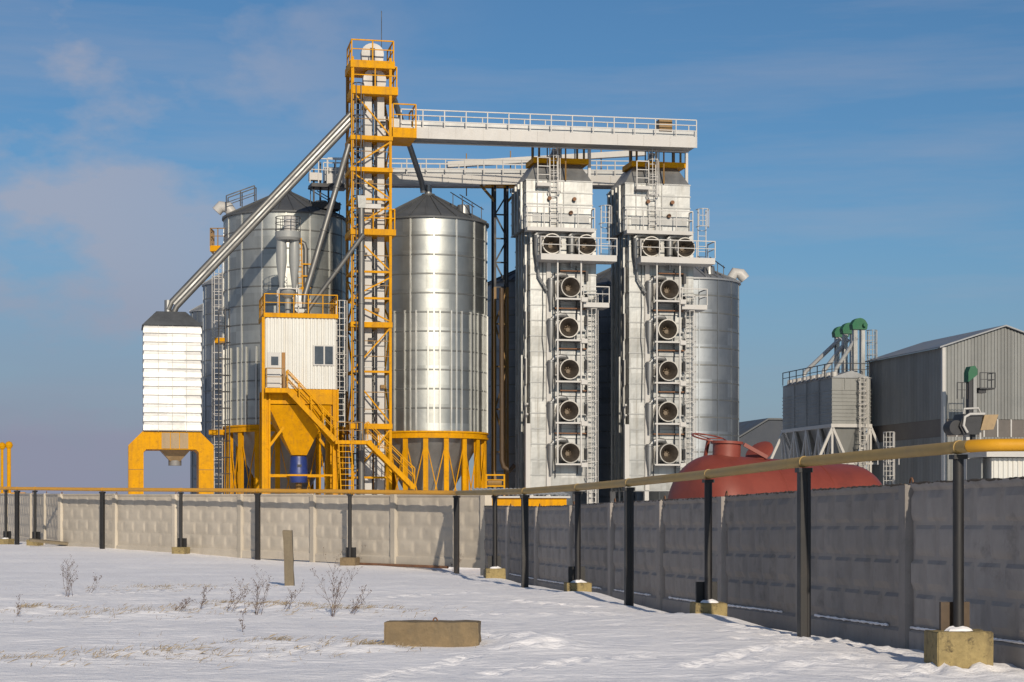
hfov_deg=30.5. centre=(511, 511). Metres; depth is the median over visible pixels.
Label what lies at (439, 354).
grain silo
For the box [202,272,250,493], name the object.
grain silo
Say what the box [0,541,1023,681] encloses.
snow ground
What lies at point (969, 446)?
gas pipe
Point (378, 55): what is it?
bucket elevator
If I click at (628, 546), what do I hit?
pipe support
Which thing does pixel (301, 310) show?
roof blower
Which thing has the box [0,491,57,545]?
concrete fence
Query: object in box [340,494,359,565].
pipe support
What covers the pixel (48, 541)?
plank
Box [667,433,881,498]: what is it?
red tank
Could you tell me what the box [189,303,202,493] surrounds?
grain silo
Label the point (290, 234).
dust cyclone
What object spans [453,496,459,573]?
pipe support
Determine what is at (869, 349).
caged ladder
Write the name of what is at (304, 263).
exhaust pipe
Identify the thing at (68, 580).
dry weed
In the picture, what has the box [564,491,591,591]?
pipe support
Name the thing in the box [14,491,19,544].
pipe support
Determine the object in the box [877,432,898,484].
caged ladder
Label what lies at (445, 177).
conveyor gallery
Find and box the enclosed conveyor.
[446,148,644,195]
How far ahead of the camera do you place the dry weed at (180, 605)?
28.13 m
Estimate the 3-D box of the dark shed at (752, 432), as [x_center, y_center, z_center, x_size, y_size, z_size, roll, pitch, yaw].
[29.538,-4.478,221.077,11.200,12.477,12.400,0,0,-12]
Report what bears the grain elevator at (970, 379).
on the snow ground at (544, 634)
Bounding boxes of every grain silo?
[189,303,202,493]
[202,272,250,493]
[209,185,345,494]
[373,185,488,494]
[487,269,586,504]
[593,267,634,502]
[635,257,748,500]
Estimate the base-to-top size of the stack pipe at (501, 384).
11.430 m
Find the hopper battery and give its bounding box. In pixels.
[770,363,879,472]
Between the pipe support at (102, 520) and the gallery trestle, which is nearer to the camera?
the pipe support at (102, 520)
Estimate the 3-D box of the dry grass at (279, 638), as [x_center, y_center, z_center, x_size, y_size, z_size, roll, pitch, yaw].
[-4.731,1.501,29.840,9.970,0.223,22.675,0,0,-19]
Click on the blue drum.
(298, 464)
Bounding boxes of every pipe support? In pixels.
[0,490,13,543]
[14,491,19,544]
[26,491,42,545]
[99,492,105,548]
[172,492,189,553]
[254,493,260,559]
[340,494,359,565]
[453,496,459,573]
[484,496,505,578]
[520,495,529,587]
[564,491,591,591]
[623,487,634,605]
[690,479,727,615]
[795,468,812,636]
[924,454,993,668]
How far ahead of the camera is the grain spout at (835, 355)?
145.36 m
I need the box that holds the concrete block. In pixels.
[384,617,480,646]
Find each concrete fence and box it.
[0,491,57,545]
[58,492,491,575]
[483,476,1023,668]
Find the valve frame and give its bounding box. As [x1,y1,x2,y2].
[486,474,504,495]
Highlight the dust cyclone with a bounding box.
[275,215,300,312]
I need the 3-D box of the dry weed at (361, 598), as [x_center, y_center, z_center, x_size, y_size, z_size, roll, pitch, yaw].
[-2.257,1.324,28.101,0.293,0.464,0.321,0,0,-29]
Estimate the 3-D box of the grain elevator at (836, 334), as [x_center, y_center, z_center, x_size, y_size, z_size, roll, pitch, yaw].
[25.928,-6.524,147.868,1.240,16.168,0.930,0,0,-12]
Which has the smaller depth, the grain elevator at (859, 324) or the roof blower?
the roof blower
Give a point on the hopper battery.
(826, 413)
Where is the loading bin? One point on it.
(171, 393)
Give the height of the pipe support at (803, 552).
2.554 m
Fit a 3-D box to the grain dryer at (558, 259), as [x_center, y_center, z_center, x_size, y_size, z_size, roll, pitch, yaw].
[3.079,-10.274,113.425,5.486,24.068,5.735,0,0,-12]
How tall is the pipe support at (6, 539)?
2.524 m
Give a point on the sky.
(864, 159)
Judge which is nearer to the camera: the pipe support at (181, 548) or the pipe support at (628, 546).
the pipe support at (628, 546)
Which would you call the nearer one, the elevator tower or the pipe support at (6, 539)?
the pipe support at (6, 539)
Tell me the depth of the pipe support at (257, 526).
59.88 m
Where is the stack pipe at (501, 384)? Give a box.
[499,288,515,472]
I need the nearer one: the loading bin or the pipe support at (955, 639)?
the pipe support at (955, 639)
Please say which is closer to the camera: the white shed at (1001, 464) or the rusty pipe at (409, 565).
the rusty pipe at (409, 565)
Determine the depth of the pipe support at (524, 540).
38.93 m
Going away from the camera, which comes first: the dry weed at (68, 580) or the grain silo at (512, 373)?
the dry weed at (68, 580)
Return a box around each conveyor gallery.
[308,157,628,212]
[373,109,696,152]
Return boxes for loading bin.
[128,300,230,493]
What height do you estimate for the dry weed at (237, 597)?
0.530 m
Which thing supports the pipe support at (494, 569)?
on the snow ground at (544, 634)
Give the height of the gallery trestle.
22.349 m
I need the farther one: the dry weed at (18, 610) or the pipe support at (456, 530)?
the pipe support at (456, 530)
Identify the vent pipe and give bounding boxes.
[0,441,25,493]
[0,442,4,491]
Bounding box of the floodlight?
[943,407,998,479]
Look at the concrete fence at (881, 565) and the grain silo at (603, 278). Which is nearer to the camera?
the concrete fence at (881, 565)
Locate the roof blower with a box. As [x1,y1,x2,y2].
[294,296,305,312]
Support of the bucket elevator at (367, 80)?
on the snow ground at (544, 634)
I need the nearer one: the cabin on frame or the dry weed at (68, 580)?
the dry weed at (68, 580)
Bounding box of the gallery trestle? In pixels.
[480,185,515,495]
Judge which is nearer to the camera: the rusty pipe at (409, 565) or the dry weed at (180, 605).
the dry weed at (180, 605)
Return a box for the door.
[267,352,279,387]
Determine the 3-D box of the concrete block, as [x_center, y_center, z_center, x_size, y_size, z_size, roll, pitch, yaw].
[-0.921,1.433,21.835,1.113,0.417,0.434,0,0,3]
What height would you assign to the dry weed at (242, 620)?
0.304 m
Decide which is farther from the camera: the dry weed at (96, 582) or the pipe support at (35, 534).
the pipe support at (35, 534)
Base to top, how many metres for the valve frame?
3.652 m
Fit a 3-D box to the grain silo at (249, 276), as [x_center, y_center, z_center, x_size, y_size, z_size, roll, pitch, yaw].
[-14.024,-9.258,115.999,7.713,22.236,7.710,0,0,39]
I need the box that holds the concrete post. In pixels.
[282,530,294,585]
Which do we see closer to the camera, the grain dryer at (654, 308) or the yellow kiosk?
the yellow kiosk
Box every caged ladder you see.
[865,330,876,473]
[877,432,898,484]
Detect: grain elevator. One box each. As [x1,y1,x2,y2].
[832,326,848,372]
[839,322,851,371]
[849,318,867,467]
[957,366,995,438]
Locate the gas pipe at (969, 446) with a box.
[0,439,1023,495]
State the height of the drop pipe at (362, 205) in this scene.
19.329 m
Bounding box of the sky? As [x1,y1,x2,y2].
[0,0,1023,494]
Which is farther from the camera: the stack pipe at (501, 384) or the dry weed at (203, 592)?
the stack pipe at (501, 384)
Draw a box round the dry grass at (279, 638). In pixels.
[0,583,509,670]
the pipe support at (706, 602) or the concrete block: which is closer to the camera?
the concrete block
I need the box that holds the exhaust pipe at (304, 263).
[294,238,310,312]
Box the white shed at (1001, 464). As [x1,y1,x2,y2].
[962,451,1023,479]
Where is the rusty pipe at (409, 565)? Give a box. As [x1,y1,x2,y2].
[360,563,448,568]
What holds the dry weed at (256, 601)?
on the snow ground at (544, 634)
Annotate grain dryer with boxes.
[511,146,616,504]
[606,149,715,501]
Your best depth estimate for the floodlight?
121.36 m
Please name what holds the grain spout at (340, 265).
attached to the drop pipe at (362, 205)
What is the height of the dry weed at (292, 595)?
0.487 m
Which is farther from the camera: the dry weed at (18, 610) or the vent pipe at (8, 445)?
the vent pipe at (8, 445)
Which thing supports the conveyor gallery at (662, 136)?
attached to the elevator tower
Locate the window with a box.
[313,345,334,365]
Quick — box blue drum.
[289,456,307,493]
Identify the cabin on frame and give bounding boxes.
[258,293,415,494]
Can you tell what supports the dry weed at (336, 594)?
on the snow ground at (544, 634)
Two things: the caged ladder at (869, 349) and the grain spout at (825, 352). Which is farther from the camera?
the grain spout at (825, 352)
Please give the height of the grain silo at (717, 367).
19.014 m
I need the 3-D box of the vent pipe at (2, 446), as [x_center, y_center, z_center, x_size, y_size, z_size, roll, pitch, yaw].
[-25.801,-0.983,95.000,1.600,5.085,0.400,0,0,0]
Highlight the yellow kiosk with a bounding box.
[472,488,570,505]
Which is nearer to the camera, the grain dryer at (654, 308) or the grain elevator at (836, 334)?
the grain dryer at (654, 308)
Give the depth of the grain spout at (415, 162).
112.25 m
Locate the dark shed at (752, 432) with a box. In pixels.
[739,418,790,458]
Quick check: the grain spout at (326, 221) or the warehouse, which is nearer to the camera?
the grain spout at (326, 221)
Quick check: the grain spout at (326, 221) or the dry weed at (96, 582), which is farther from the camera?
the grain spout at (326, 221)
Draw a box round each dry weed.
[16,594,21,614]
[60,560,78,596]
[88,572,101,592]
[175,598,195,611]
[200,587,211,608]
[227,579,247,609]
[235,567,270,614]
[239,610,245,631]
[284,579,303,609]
[310,546,362,616]
[350,584,371,613]
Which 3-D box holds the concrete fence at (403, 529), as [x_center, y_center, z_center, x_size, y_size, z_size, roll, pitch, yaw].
[-8.876,0.510,61.682,0.235,2.541,24.985,0,0,-41]
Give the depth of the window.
104.19 m
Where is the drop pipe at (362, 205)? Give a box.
[357,195,380,494]
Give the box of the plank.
[29,538,67,544]
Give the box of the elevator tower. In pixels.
[345,11,416,494]
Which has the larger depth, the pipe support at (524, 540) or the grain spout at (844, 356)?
the grain spout at (844, 356)
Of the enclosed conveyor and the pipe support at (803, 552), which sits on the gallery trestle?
the enclosed conveyor
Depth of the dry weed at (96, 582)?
35.38 m
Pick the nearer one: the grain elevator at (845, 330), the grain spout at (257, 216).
the grain spout at (257, 216)
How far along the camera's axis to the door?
103.60 m
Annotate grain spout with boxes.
[167,112,357,311]
[301,144,350,308]
[306,233,364,313]
[392,97,425,192]
[802,337,841,376]
[821,338,849,372]
[834,337,857,371]
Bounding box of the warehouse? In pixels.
[865,325,1023,484]
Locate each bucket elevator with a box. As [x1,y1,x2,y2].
[360,43,383,494]
[362,70,385,494]
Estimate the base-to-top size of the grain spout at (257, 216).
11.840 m
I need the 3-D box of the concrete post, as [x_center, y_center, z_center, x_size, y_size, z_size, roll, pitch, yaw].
[-4.638,1.112,39.000,0.245,1.464,0.184,0,0,0]
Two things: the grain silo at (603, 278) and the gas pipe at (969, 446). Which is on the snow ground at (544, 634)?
the grain silo at (603, 278)

